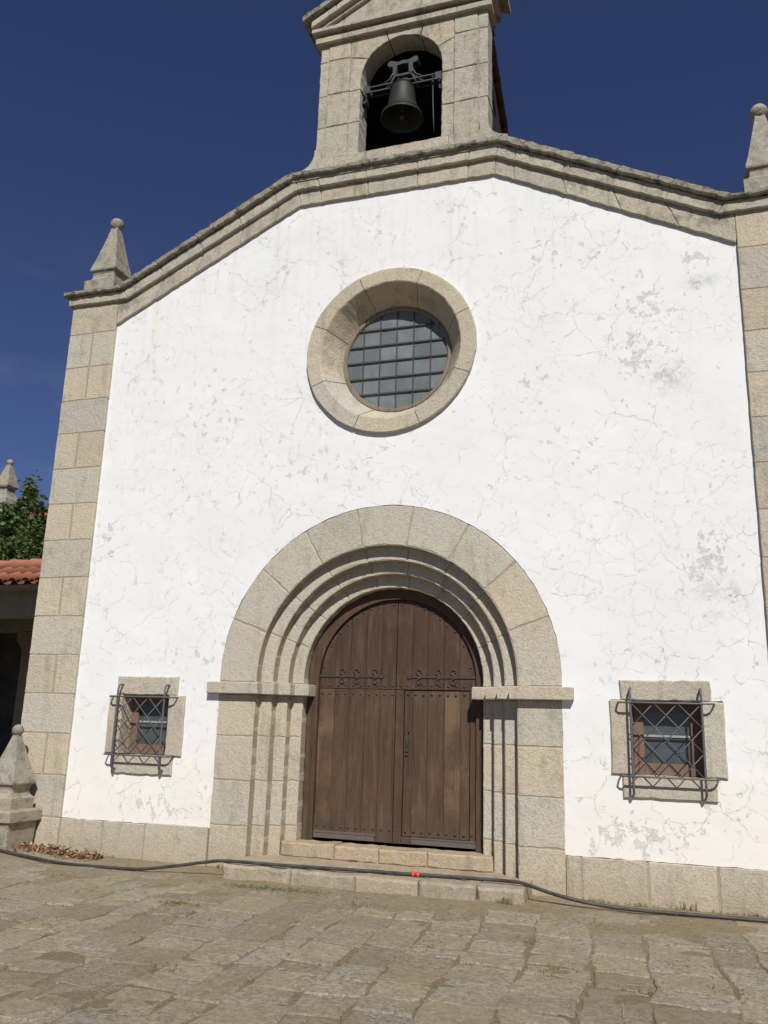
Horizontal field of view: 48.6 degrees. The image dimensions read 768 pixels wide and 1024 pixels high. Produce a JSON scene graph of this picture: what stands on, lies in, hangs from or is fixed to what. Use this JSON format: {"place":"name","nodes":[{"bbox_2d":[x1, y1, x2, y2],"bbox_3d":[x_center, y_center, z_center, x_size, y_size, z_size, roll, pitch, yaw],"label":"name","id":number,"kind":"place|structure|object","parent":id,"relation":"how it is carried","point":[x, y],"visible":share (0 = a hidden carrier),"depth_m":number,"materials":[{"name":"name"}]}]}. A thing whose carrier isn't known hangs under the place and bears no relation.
{"place":"outdoors","nodes":[
{"label":"outdoors","id":0,"kind":"place"},
{"bbox_2d":[0,459,47,545],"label":"house","id":1,"kind":"structure","parent":0,"point":[9,486],"depth_m":25.98,"materials":[{"name":"stone"}]},
{"bbox_2d":[0,807,767,1023],"bbox_3d":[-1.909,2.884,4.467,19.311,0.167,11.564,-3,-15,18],"label":"paving","id":2,"kind":"structure","parent":0,"point":[467,1001],"depth_m":6.57,"materials":[{"name":"beige stone"}]},
{"bbox_2d":[0,724,41,849],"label":"stone pinnacle","id":3,"kind":"object","parent":2,"relation":"on","point":[20,815],"visible":0.99,"depth_m":11.12,"materials":[{"name":"stone"}]},
{"bbox_2d":[0,558,41,756],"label":"porch","id":4,"kind":"object","parent":2,"relation":"on","point":[19,582],"visible":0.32,"depth_m":18.07,"materials":[{"name":"stone"}]},
{"bbox_2d":[0,470,48,560],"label":"tree","id":5,"kind":"object","parent":2,"relation":"on","point":[20,546],"visible":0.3,"depth_m":20.77,"materials":[{"name":"green plant"}]},
{"bbox_2d":[8,841,103,861],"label":"dry leaves","id":6,"kind":"object","parent":2,"relation":"on","point":[28,846],"visible":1,"depth_m":10.91,"materials":[{"name":"brown plant"}]},
{"bbox_2d":[0,849,767,922],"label":"hose","id":7,"kind":"object","parent":2,"relation":"on","point":[417,874],"visible":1,"depth_m":9.35,"materials":[{"name":"black rubber"}]},
{"bbox_2d":[0,857,767,1023],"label":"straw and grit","id":8,"kind":"object","parent":2,"relation":"on","point":[367,931],"visible":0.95,"depth_m":7.23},
{"bbox_2d":[21,0,767,916],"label":"church","id":9,"kind":"structure","parent":2,"relation":"on","point":[411,488],"depth_m":10.95,"materials":[{"name":"paint"}]},
{"bbox_2d":[103,676,185,775],"bbox_3d":[-3.135,2.832,11.320,1.169,1.261,0.458,-3,-15,18],"label":"barred window","id":10,"kind":"structure","parent":9,"relation":"in","point":[144,721],"depth_m":11.31,"materials":[{"name":"stone"}]},
{"bbox_2d":[307,267,476,433],"bbox_3d":[0.126,-2.148,11.596,2.382,2.387,0.420,-3,-15,18],"label":"round window","id":11,"kind":"structure","parent":9,"relation":"in","point":[393,349],"depth_m":11.68,"materials":[{"name":"stone"}]},
{"bbox_2d":[301,589,482,851],"bbox_3d":[0.151,2.565,10.880,2.400,3.180,0.135,-3,-15,18],"label":"door","id":12,"kind":"structure","parent":9,"relation":"in","point":[394,747],"depth_m":10.83,"materials":[{"name":"brown wood"}]},
{"bbox_2d":[362,56,442,133],"bbox_3d":[0.287,-6.180,12.723,1.231,1.316,0.642,-10,-18,39],"label":"church bell","id":13,"kind":"object","parent":9,"relation":"hanging from","point":[401,113],"visible":1,"depth_m":12.77,"materials":[{"name":"grey metal"}]},
{"bbox_2d":[609,680,727,802],"bbox_3d":[3.104,2.491,9.326,1.199,1.268,0.458,-3,-15,18],"label":"barred window","id":14,"kind":"structure","parent":9,"relation":"in","point":[668,738],"depth_m":9.32,"materials":[{"name":"stone"}]},
{"bbox_2d":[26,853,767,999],"bbox_3d":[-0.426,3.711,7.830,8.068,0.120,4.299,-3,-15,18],"label":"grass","id":15,"kind":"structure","parent":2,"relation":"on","point":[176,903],"depth_m":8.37,"materials":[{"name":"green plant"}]},
{"bbox_2d":[0,0,767,508],"label":"sky","id":16,"kind":"structure","parent":0,"point":[162,118],"materials":[{"name":"blue"}]}
]}

